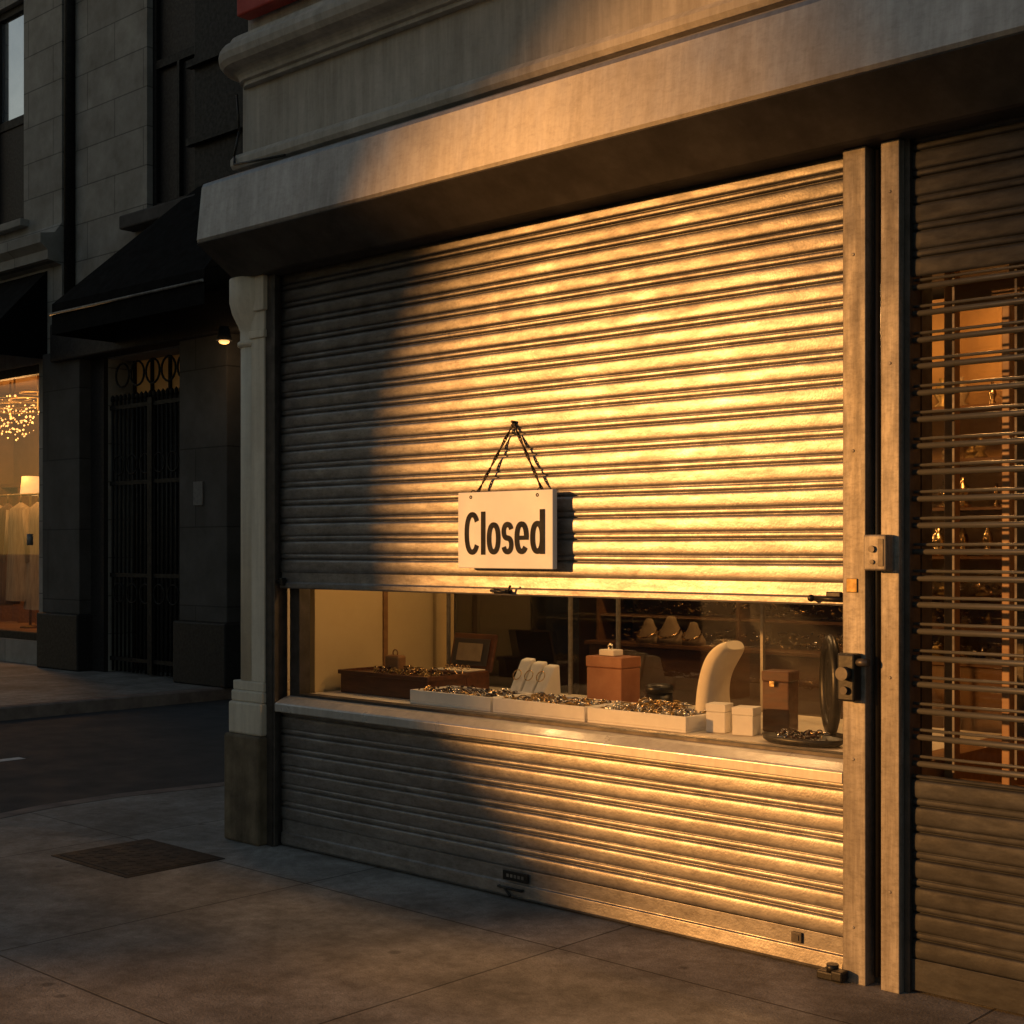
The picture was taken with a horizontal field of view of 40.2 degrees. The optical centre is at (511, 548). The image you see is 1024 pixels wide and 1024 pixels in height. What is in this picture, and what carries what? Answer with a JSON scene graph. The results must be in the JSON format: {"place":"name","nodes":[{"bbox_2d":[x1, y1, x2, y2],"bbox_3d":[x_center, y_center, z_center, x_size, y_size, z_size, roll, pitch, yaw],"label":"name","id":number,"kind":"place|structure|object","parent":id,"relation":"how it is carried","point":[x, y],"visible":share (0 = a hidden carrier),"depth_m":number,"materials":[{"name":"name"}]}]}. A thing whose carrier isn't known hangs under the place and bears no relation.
{"place":"outdoors","nodes":[
{"label":"outdoors","id":0,"kind":"place"},
{"bbox_2d":[0,646,208,704],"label":"sidewalk","id":1,"kind":"structure","parent":0,"point":[20,683],"depth_m":16.02,"materials":[{"name":"concrete"}]},
{"bbox_2d":[0,0,247,687],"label":"stone corner building","id":2,"kind":"structure","parent":1,"relation":"on","point":[118,128],"depth_m":17.47,"materials":[{"name":"stone"}]},
{"bbox_2d":[0,2,23,224],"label":"window frame","id":3,"kind":"structure","parent":2,"relation":"in","point":[18,9],"depth_m":19.39,"materials":[{"name":"metal"}]},
{"bbox_2d":[0,124,23,223],"label":"window pane","id":4,"kind":"structure","parent":2,"relation":"in","point":[11,141],"depth_m":19.32,"materials":[{"name":"glass"}]},
{"bbox_2d":[2,12,23,122],"label":"window pane","id":5,"kind":"structure","parent":2,"relation":"in","point":[12,29],"depth_m":19.36,"materials":[{"name":"glass"}]},
{"bbox_2d":[0,382,37,440],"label":"chandelier","id":6,"kind":"object","parent":2,"relation":"hanging from","point":[23,412],"visible":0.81,"depth_m":22.22,"materials":[{"name":"gold metal"}]},
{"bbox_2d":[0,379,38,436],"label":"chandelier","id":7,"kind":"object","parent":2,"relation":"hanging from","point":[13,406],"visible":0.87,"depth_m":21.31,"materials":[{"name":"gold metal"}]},
{"bbox_2d":[0,493,38,496],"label":"clothes rail","id":8,"kind":"object","parent":2,"relation":"in","point":[23,494],"visible":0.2,"depth_m":21.18,"materials":[{"name":"gold metal"}]},
{"bbox_2d":[0,495,19,603],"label":"hanging coat","id":9,"kind":"object","parent":8,"relation":"hanging from","point":[3,565],"visible":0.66,"depth_m":21.23,"materials":[{"name":"brown fabric"}]},
{"bbox_2d":[3,494,29,600],"bbox_3d":[-7.388,-0.022,21.055,0.833,1.597,0.330,0,0,43],"label":"hanging coat","id":10,"kind":"object","parent":8,"relation":"hanging from","point":[16,547],"visible":0.84,"depth_m":20.89,"materials":[{"name":"beige fabric"}]},
{"bbox_2d":[23,495,38,609],"bbox_3d":[-7.046,0.039,20.805,0.764,1.718,0.301,0,0,43],"label":"hanging coat","id":11,"kind":"object","parent":8,"relation":"hanging from","point":[31,602],"visible":0.46,"depth_m":20.67,"materials":[{"name":"beige fabric"}]},
{"bbox_2d":[6,375,38,432],"bbox_3d":[-6.978,-2.177,20.653,0.894,0.947,0.914,0,0,5],"label":"chandelier","id":12,"kind":"object","parent":2,"relation":"hanging from","point":[22,392],"visible":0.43,"depth_m":20.62,"materials":[{"name":"gold metal"}]},
{"bbox_2d":[20,476,38,627],"bbox_3d":[-7.637,0.050,22.196,0.320,2.400,0.320,0,0,43],"label":"floor lamp","id":13,"kind":"object","parent":2,"relation":"in","point":[29,484],"visible":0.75,"depth_m":22.09,"materials":[{"name":"white metal"}]},
{"bbox_2d":[137,354,179,393],"bbox_3d":[-4.143,-2.175,17.327,1.870,0.450,0.050,0,0,43],"label":"transom window","id":14,"kind":"structure","parent":2,"relation":"in","point":[161,384],"depth_m":17.58,"materials":[{"name":"orange"}]},
{"bbox_2d":[139,393,178,672],"bbox_3d":[-4.102,-0.200,17.371,1.870,3.500,0.050,0,0,43],"label":"inner door","id":15,"kind":"structure","parent":2,"relation":"in","point":[174,393],"depth_m":17.57,"materials":[{"name":"black metal"}]},
{"bbox_2d":[153,0,193,205],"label":"window frame","id":16,"kind":"structure","parent":2,"relation":"in","point":[178,58],"depth_m":17.08,"materials":[{"name":"metal"}]},
{"bbox_2d":[161,0,193,201],"label":"window pane","id":17,"kind":"structure","parent":2,"relation":"in","point":[177,16],"depth_m":16.92,"materials":[{"name":"glass"}]},
{"bbox_2d":[216,326,231,343],"bbox_3d":[-3.108,-2.305,15.114,0.180,0.190,0.180,0,0,43],"label":"wall lamp","id":18,"kind":"object","parent":2,"relation":"attached to","point":[224,336],"visible":1,"depth_m":15.06,"materials":[{"name":"metal"}]},
{"bbox_2d":[0,699,231,812],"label":"road","id":19,"kind":"structure","parent":0,"point":[69,757],"depth_m":11.56,"materials":[{"name":"grey asphalt"}]},
{"bbox_2d":[0,757,25,761],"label":"lane marking","id":20,"kind":"object","parent":19,"relation":"on","point":[9,759],"visible":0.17,"depth_m":11.15,"materials":[{"name":"paint"}]},
{"bbox_2d":[0,786,1023,1023],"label":"sidewalk","id":21,"kind":"structure","parent":0,"point":[243,933],"depth_m":5.37,"materials":[{"name":"concrete"}]},
{"bbox_2d":[51,839,224,877],"bbox_3d":[-1.882,1.556,7.036,0.700,0.028,0.560,0,0,43],"label":"utility cover","id":22,"kind":"object","parent":21,"relation":"on","point":[136,858],"visible":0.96,"depth_m":7.01,"materials":[{"name":"metal"}]},
{"bbox_2d":[197,0,1023,845],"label":"jewellery shop building","id":23,"kind":"structure","parent":21,"relation":"on","point":[375,126],"depth_m":6.05,"materials":[{"name":"beige stone"}]},
{"bbox_2d":[338,666,468,698],"bbox_3d":[-0.572,0.701,7.320,0.690,0.121,0.300,0,0,43],"label":"walnut jewellery box","id":24,"kind":"object","parent":23,"relation":"on","point":[365,680],"visible":0.77,"depth_m":7.20,"materials":[{"name":"brown wood"}]},
{"bbox_2d":[385,649,405,670],"bbox_3d":[-0.619,0.591,7.432,0.110,0.120,0.060,0,0,43],"label":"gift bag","id":25,"kind":"object","parent":24,"relation":"on","point":[393,660],"visible":0.86,"depth_m":7.40,"materials":[{"name":"brown paper"}]},
{"bbox_2d":[373,665,462,676],"bbox_3d":[-0.510,0.633,7.265,0.482,0.058,0.257,0,0,43],"label":"jewellery pile","id":26,"kind":"object","parent":24,"relation":"on","point":[414,670],"visible":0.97,"depth_m":7.23,"materials":[{"name":"gold metal"}]},
{"bbox_2d":[434,632,497,688],"bbox_3d":[-0.262,0.607,7.433,0.310,0.308,0.228,0,0,43],"label":"open ring box","id":27,"kind":"object","parent":23,"relation":"on","point":[473,655],"visible":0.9,"depth_m":7.42,"materials":[{"name":"brown wood"}]},
{"bbox_2d":[410,685,530,711],"bbox_3d":[-0.205,0.728,6.835,0.550,0.067,0.290,0,0,43],"label":"jewellery tray","id":28,"kind":"object","parent":23,"relation":"on","point":[452,700],"visible":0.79,"depth_m":6.73,"materials":[{"name":"fabric"}]},
{"bbox_2d":[418,685,517,696],"bbox_3d":[-0.206,0.705,6.834,0.522,0.060,0.279,0,0,43],"label":"jewellery pile","id":29,"kind":"object","parent":28,"relation":"on","point":[488,692],"visible":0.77,"depth_m":6.82,"materials":[{"name":"gold metal"}]},
{"bbox_2d":[510,658,560,694],"bbox_3d":[0.113,0.653,6.917,0.242,0.218,0.174,0,0,43],"label":"bracelet stand","id":30,"kind":"object","parent":23,"relation":"on","point":[532,675],"visible":0.81,"depth_m":6.88,"materials":[{"name":"fabric"}]},
{"bbox_2d":[493,693,620,721],"bbox_3d":[0.213,0.728,6.447,0.560,0.067,0.290,0,0,43],"label":"jewellery tray","id":31,"kind":"object","parent":23,"relation":"on","point":[509,705],"visible":0.68,"depth_m":6.33,"materials":[{"name":"fabric"}]},
{"bbox_2d":[503,692,614,706],"bbox_3d":[0.217,0.702,6.444,0.527,0.062,0.286,0,0,43],"label":"jewellery pile","id":32,"kind":"object","parent":31,"relation":"on","point":[543,698],"visible":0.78,"depth_m":6.44,"materials":[{"name":"gold metal"}]},
{"bbox_2d":[290,589,842,757],"bbox_3d":[0.097,0.360,6.212,3.380,0.820,0.070,0,0,43],"label":"window frame","id":33,"kind":"structure","parent":23,"relation":"in","point":[299,598],"depth_m":6.84,"materials":[{"name":"black metal"}]},
{"bbox_2d":[265,146,880,985],"bbox_3d":[0.033,0.039,6.163,3.543,3.022,0.110,0,0,43],"label":"roller shutter","id":34,"kind":"object","parent":23,"relation":"attached to","point":[677,386],"visible":0.94,"depth_m":5.83,"materials":[{"name":"metal"}]},
{"bbox_2d":[458,420,556,568],"bbox_3d":[-0.009,-0.241,6.165,0.570,0.654,0.085,0,0,43],"label":"closed sign","id":35,"kind":"object","parent":34,"relation":"hanging from","point":[507,529],"visible":1,"depth_m":6.12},
{"bbox_2d":[835,653,870,701],"bbox_3d":[1.204,0.455,4.947,0.115,0.170,0.084,0,0,43],"label":"shutter lock","id":36,"kind":"object","parent":34,"relation":"attached to","point":[848,672],"visible":1,"depth_m":4.94,"materials":[{"name":"black metal"}]},
{"bbox_2d":[586,655,640,702],"bbox_3d":[0.474,0.630,6.551,0.216,0.261,0.146,0,0,43],"label":"tan gift box","id":37,"kind":"object","parent":23,"relation":"on","point":[614,678],"visible":0.74,"depth_m":6.49,"materials":[{"name":"cardboard"}]},
{"bbox_2d":[599,643,622,655],"bbox_3d":[0.464,0.468,6.555,0.090,0.061,0.070,0,0,43],"label":"ring box","id":38,"kind":"object","parent":37,"relation":"on","point":[611,651],"visible":1,"depth_m":6.54,"materials":[{"name":"fabric"}]},
{"bbox_2d":[588,702,705,732],"bbox_3d":[0.623,0.728,6.065,0.530,0.067,0.290,0,0,43],"label":"jewellery tray","id":39,"kind":"object","parent":23,"relation":"on","point":[661,722],"visible":0.66,"depth_m":5.92,"materials":[{"name":"fabric"}]},
{"bbox_2d":[600,700,706,716],"bbox_3d":[0.617,0.705,6.067,0.496,0.064,0.258,0,0,43],"label":"jewellery pile","id":40,"kind":"object","parent":39,"relation":"on","point":[664,710],"visible":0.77,"depth_m":6.07,"materials":[{"name":"gold metal"}]},
{"bbox_2d":[636,697,692,710],"bbox_3d":[0.657,0.684,6.178,0.315,0.054,0.134,0,0,43],"label":"jewellery pile","id":41,"kind":"object","parent":39,"relation":"on","point":[676,705],"visible":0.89,"depth_m":6.14,"materials":[{"name":"gold metal"}]},
{"bbox_2d":[695,641,743,714],"bbox_3d":[0.903,0.578,6.057,0.174,0.367,0.240,0,0,43],"label":"necklace bust","id":42,"kind":"object","parent":23,"relation":"on","point":[721,660],"visible":0.77,"depth_m":6.01,"materials":[{"name":"beige fabric"}]},
{"bbox_2d":[706,702,732,732],"bbox_3d":[0.865,0.702,5.833,0.089,0.119,0.089,0,0,31],"label":"white box","id":43,"kind":"object","parent":23,"relation":"on","point":[718,717],"visible":0.84,"depth_m":5.80,"materials":[{"name":"cardboard"}]},
{"bbox_2d":[732,705,760,735],"bbox_3d":[0.963,0.704,5.748,0.094,0.114,0.094,0,0,31],"label":"white box","id":44,"kind":"object","parent":23,"relation":"on","point":[746,720],"visible":1,"depth_m":5.71,"materials":[{"name":"cardboard"}]},
{"bbox_2d":[762,669,798,731],"bbox_3d":[1.119,0.634,5.848,0.126,0.254,0.118,0,0,35],"label":"leather watch box","id":45,"kind":"object","parent":23,"relation":"on","point":[780,699],"visible":0.94,"depth_m":5.81,"materials":[{"name":"brown leather"}]},
{"bbox_2d":[585,299,1001,733],"bbox_3d":[2.142,0.115,7.104,4.240,2.830,0.460,0,0,43],"label":"display cabinet","id":46,"kind":"object","parent":23,"relation":"on","point":[678,667],"visible":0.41,"depth_m":7.37,"materials":[{"name":"brown wood"}]},
{"bbox_2d":[636,619,657,643],"bbox_3d":[0.785,0.474,8.112,0.182,0.140,0.122,0,0,43],"label":"necklace stand","id":47,"kind":"object","parent":46,"relation":"on","point":[647,632],"visible":0.99,"depth_m":8.09,"materials":[{"name":"beige fabric"}]},
{"bbox_2d":[657,616,682,644],"bbox_3d":[0.902,0.464,8.017,0.208,0.160,0.136,0,0,43],"label":"necklace stand","id":48,"kind":"object","parent":46,"relation":"on","point":[669,632],"visible":1,"depth_m":7.99,"materials":[{"name":"beige fabric"}]},
{"bbox_2d":[681,622,706,645],"bbox_3d":[1.019,0.479,7.922,0.169,0.130,0.115,0,0,43],"label":"necklace stand","id":49,"kind":"object","parent":46,"relation":"on","point":[692,635],"visible":1,"depth_m":7.90,"materials":[{"name":"beige fabric"}]},
{"bbox_2d":[612,626,1001,658],"bbox_3d":[1.637,0.504,7.493,2.695,0.108,0.265,0,0,43],"label":"jewellery pile","id":50,"kind":"object","parent":46,"relation":"on","point":[988,647],"visible":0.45,"depth_m":7.57,"materials":[{"name":"gold metal"}]},
{"bbox_2d":[622,599,1001,625],"bbox_3d":[1.668,0.340,7.537,2.686,0.113,0.257,0,0,43],"label":"jewellery pile","id":51,"kind":"object","parent":46,"relation":"on","point":[667,609],"visible":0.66,"depth_m":7.76,"materials":[{"name":"gold metal"}]},
{"bbox_2d":[838,639,842,651],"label":"ornament","id":52,"kind":"object","parent":46,"relation":"on","point":[840,644],"visible":0.3,"depth_m":7.40,"materials":[{"name":"gold metal"}]},
{"bbox_2d":[932,610,940,622],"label":"ornament","id":53,"kind":"object","parent":46,"relation":"on","point":[935,615],"visible":0.54,"depth_m":7.05,"materials":[{"name":"gold metal"}]},
{"bbox_2d":[932,641,943,655],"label":"ornament","id":54,"kind":"object","parent":46,"relation":"on","point":[935,647],"visible":0.51,"depth_m":6.99,"materials":[{"name":"gold metal"}]},
{"bbox_2d":[932,528,943,555],"bbox_3d":[2.140,-0.035,7.027,0.107,0.141,0.104,0,0,43],"label":"ornament","id":55,"kind":"object","parent":46,"relation":"on","point":[938,536],"visible":0.46,"depth_m":7.00,"materials":[{"name":"gold metal"}]},
{"bbox_2d":[933,378,943,407],"bbox_3d":[2.161,-0.780,7.027,0.095,0.150,0.093,0,0,43],"label":"ornament","id":56,"kind":"object","parent":46,"relation":"on","point":[940,399],"visible":0.34,"depth_m":7.01,"materials":[{"name":"gold metal"}]},
{"bbox_2d":[935,479,943,507],"bbox_3d":[2.192,-0.278,7.065,0.108,0.146,0.105,0,0,43],"label":"ornament","id":57,"kind":"object","parent":46,"relation":"on","point":[940,505],"visible":0.25,"depth_m":7.05,"materials":[{"name":"gold metal"}]},
{"bbox_2d":[937,584,943,595],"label":"ornament","id":58,"kind":"object","parent":46,"relation":"on","point":[941,591],"visible":0.56,"depth_m":7.01,"materials":[{"name":"gold metal"}]},
{"bbox_2d":[960,377,968,405],"bbox_3d":[2.242,-0.782,6.995,0.091,0.154,0.089,0,0,43],"label":"ornament","id":59,"kind":"object","parent":46,"relation":"on","point":[963,396],"visible":0.3,"depth_m":6.97,"materials":[{"name":"beige metal"}]},
{"bbox_2d":[960,528,969,555],"bbox_3d":[2.249,-0.039,6.984,0.072,0.148,0.070,0,0,43],"label":"ornament","id":60,"kind":"object","parent":46,"relation":"on","point":[964,537],"visible":0.48,"depth_m":6.96,"materials":[{"name":"gold metal"}]},
{"bbox_2d":[960,477,971,506],"bbox_3d":[2.229,-0.280,6.920,0.089,0.150,0.086,0,0,43],"label":"ornament","id":61,"kind":"object","parent":46,"relation":"on","point":[964,484],"visible":0.59,"depth_m":6.89,"materials":[{"name":"gold metal"}]},
{"bbox_2d":[961,615,971,623],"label":"ornament","id":62,"kind":"object","parent":46,"relation":"on","point":[964,620],"visible":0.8,"depth_m":6.93,"materials":[{"name":"beige metal"}]},
{"bbox_2d":[932,581,1001,596],"bbox_3d":[1.653,0.191,7.542,2.693,0.114,0.266,0,0,43],"label":"jewellery pile","id":63,"kind":"object","parent":46,"relation":"on","point":[986,590],"visible":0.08,"depth_m":6.86,"materials":[{"name":"gold metal"}]},
{"bbox_2d":[961,646,977,657],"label":"ornament","id":64,"kind":"object","parent":46,"relation":"on","point":[969,649],"visible":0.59,"depth_m":6.95,"materials":[{"name":"beige metal"}]},
{"bbox_2d":[964,446,976,457],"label":"ornament","id":65,"kind":"object","parent":46,"relation":"on","point":[971,451],"visible":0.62,"depth_m":6.95,"materials":[{"name":"gold metal"}]},
{"bbox_2d":[974,438,987,457],"bbox_3d":[2.297,-0.494,6.860,0.067,0.099,0.066,0,0,43],"label":"ornament","id":66,"kind":"object","parent":46,"relation":"on","point":[980,450],"visible":0.69,"depth_m":6.84,"materials":[{"name":"gold metal"}]},
{"bbox_2d":[975,583,992,596],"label":"ornament","id":67,"kind":"object","parent":46,"relation":"on","point":[981,593],"visible":0.85,"depth_m":6.88,"materials":[{"name":"gold metal"}]},
{"bbox_2d":[982,528,993,555],"bbox_3d":[2.322,-0.043,6.831,0.062,0.156,0.060,0,0,43],"label":"ornament","id":68,"kind":"object","parent":46,"relation":"on","point":[987,536],"visible":0.48,"depth_m":6.82,"materials":[{"name":"gold metal"}]},
{"bbox_2d":[985,613,992,624],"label":"ornament","id":69,"kind":"object","parent":46,"relation":"on","point":[988,619],"visible":0.81,"depth_m":6.82,"materials":[{"name":"gold metal"}]},
{"bbox_2d":[988,382,996,402],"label":"ornament","id":70,"kind":"object","parent":46,"relation":"on","point":[992,394],"visible":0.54,"depth_m":6.87,"materials":[{"name":"gold metal"}]},
{"bbox_2d":[985,646,1001,658],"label":"ornament","id":71,"kind":"object","parent":46,"relation":"on","point":[994,650],"visible":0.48,"depth_m":6.87,"materials":[{"name":"beige metal"}]},
{"bbox_2d":[992,483,1000,506],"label":"ornament","id":72,"kind":"object","parent":46,"relation":"on","point":[996,503],"visible":0.59,"depth_m":6.88,"materials":[{"name":"gold metal"}]},
{"bbox_2d":[762,732,842,747],"bbox_3d":[1.133,0.746,5.461,0.356,0.030,0.178,0,0,43],"label":"black oval tray","id":73,"kind":"object","parent":23,"relation":"on","point":[831,742],"visible":0.88,"depth_m":5.39,"materials":[{"name":"metal"}]},
{"bbox_2d":[775,728,829,740],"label":"jewellery pile","id":74,"kind":"object","parent":73,"relation":"on","point":[810,735],"visible":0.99,"depth_m":5.45,"materials":[{"name":"gold metal"}]},
{"bbox_2d":[819,634,842,738],"bbox_3d":[1.279,0.552,5.625,0.159,0.418,0.285,0,0,-23],"label":"table mirror","id":75,"kind":"object","parent":23,"relation":"on","point":[830,705],"visible":0.88,"depth_m":5.58,"materials":[{"name":"black metal"}]},
{"bbox_2d":[881,116,1023,1014],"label":"security grille","id":76,"kind":"object","parent":23,"relation":"attached to","point":[952,888],"visible":0.98,"depth_m":4.82,"materials":[{"name":"metal"}]},
{"bbox_2d":[864,149,893,976],"bbox_3d":[1.292,0.050,4.914,0.102,2.940,0.127,0,0,43],"label":"rail","id":77,"kind":"object","parent":76,"relation":"attached to","point":[878,552],"visible":1,"depth_m":4.97,"materials":[{"name":"black metal"}]},
{"bbox_2d":[817,962,847,982],"bbox_3d":[1.157,1.522,5.035,0.115,0.055,0.090,0,0,43],"label":"floor bolt","id":78,"kind":"object","parent":21,"relation":"on","point":[831,971],"visible":1,"depth_m":5.02,"materials":[{"name":"black metal"}]},
{"bbox_2d":[645,683,672,705],"bbox_3d":[0.669,0.685,6.357,0.128,0.151,0.128,0,0,43],"label":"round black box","id":79,"kind":"object","parent":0,"point":[657,691],"visible":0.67,"depth_m":6.31,"materials":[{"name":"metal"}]},
{"label":"ground","id":80,"kind":"structure","parent":0,"visible":0},
{"bbox_2d":[0,782,223,818],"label":"kerb","id":81,"kind":"structure","parent":80,"relation":"on","point":[51,805],"depth_m":8.68,"materials":[{"name":"concrete"}]},
{"bbox_2d":[0,687,233,720],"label":"kerb","id":82,"kind":"structure","parent":80,"relation":"on","point":[65,707],"depth_m":14.58,"materials":[{"name":"concrete"}]}
]}

